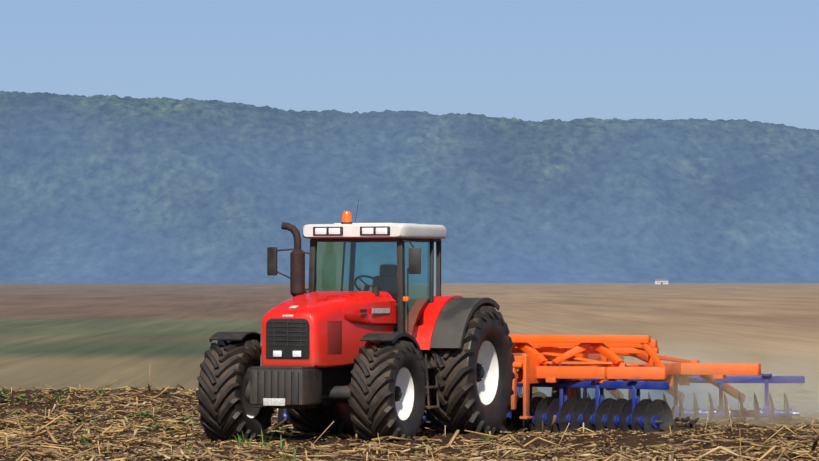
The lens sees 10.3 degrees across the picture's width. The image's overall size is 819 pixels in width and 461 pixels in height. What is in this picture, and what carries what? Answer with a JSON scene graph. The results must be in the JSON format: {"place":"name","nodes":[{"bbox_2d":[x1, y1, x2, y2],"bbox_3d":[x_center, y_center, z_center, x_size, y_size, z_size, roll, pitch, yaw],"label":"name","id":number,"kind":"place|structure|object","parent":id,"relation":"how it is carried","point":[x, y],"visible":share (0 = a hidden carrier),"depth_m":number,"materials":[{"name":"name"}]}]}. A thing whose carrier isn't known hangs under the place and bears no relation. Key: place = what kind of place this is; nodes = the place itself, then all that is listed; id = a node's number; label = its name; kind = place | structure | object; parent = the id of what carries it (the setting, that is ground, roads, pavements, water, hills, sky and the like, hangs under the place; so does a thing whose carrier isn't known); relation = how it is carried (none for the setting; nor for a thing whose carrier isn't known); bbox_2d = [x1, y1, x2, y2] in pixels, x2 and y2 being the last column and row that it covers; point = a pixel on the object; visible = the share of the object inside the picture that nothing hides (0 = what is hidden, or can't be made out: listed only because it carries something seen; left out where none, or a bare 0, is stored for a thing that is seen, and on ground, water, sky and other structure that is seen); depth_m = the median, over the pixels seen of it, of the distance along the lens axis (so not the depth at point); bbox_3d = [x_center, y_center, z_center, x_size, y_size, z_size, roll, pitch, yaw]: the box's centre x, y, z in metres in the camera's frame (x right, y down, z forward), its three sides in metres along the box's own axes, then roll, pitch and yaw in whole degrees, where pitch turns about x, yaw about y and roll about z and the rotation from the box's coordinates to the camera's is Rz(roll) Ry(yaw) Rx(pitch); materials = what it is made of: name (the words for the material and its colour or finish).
{"place":"outdoors","nodes":[
{"label":"outdoors","id":0,"kind":"place"},
{"bbox_2d":[0,386,796,460],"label":"weedy grass","id":1,"kind":"structure","parent":0,"point":[21,397],"depth_m":68.69,"materials":[{"name":"brown plant"}]},
{"bbox_2d":[0,91,818,282],"bbox_3d":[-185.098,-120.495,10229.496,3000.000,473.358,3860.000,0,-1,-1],"label":"forest ridge","id":2,"kind":"structure","parent":0,"point":[107,189],"depth_m":9285.61,"materials":[{"name":"green plant"}]},
{"bbox_2d":[0,283,818,460],"bbox_3d":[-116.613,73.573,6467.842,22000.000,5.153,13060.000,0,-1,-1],"label":"field ground","id":3,"kind":"structure","parent":0,"point":[57,336],"depth_m":643.44,"materials":[{"name":"brown soil"}]},
{"bbox_2d":[196,200,514,442],"bbox_3d":[-0.749,1.271,63.945,3.012,3.420,5.534,0,-1,23],"label":"tractor","id":4,"kind":"object","parent":3,"relation":"on","point":[323,353],"visible":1,"depth_m":63.14,"materials":[{"name":"metal"}]},
{"bbox_2d":[0,372,818,460],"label":"crop residue","id":5,"kind":"object","parent":3,"relation":"on","point":[12,434],"visible":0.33,"depth_m":60.65,"materials":[{"name":"plant"}]},
{"bbox_2d":[276,414,800,434],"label":"soil","id":6,"kind":"structure","parent":3,"relation":"on","point":[675,427],"depth_m":67.29,"materials":[{"name":"brown soil"}]},
{"bbox_2d":[273,334,804,433],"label":"disc harrow","id":7,"kind":"object","parent":3,"relation":"on","point":[562,366],"visible":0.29,"depth_m":67.59,"materials":[{"name":"metal"}]},
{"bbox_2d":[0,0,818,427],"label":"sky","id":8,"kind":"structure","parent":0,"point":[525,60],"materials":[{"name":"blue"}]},
{"bbox_2d":[654,279,668,283],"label":"farm building","id":9,"kind":"structure","parent":0,"point":[660,281],"depth_m":6202.13,"materials":[{"name":"white"}]}
]}

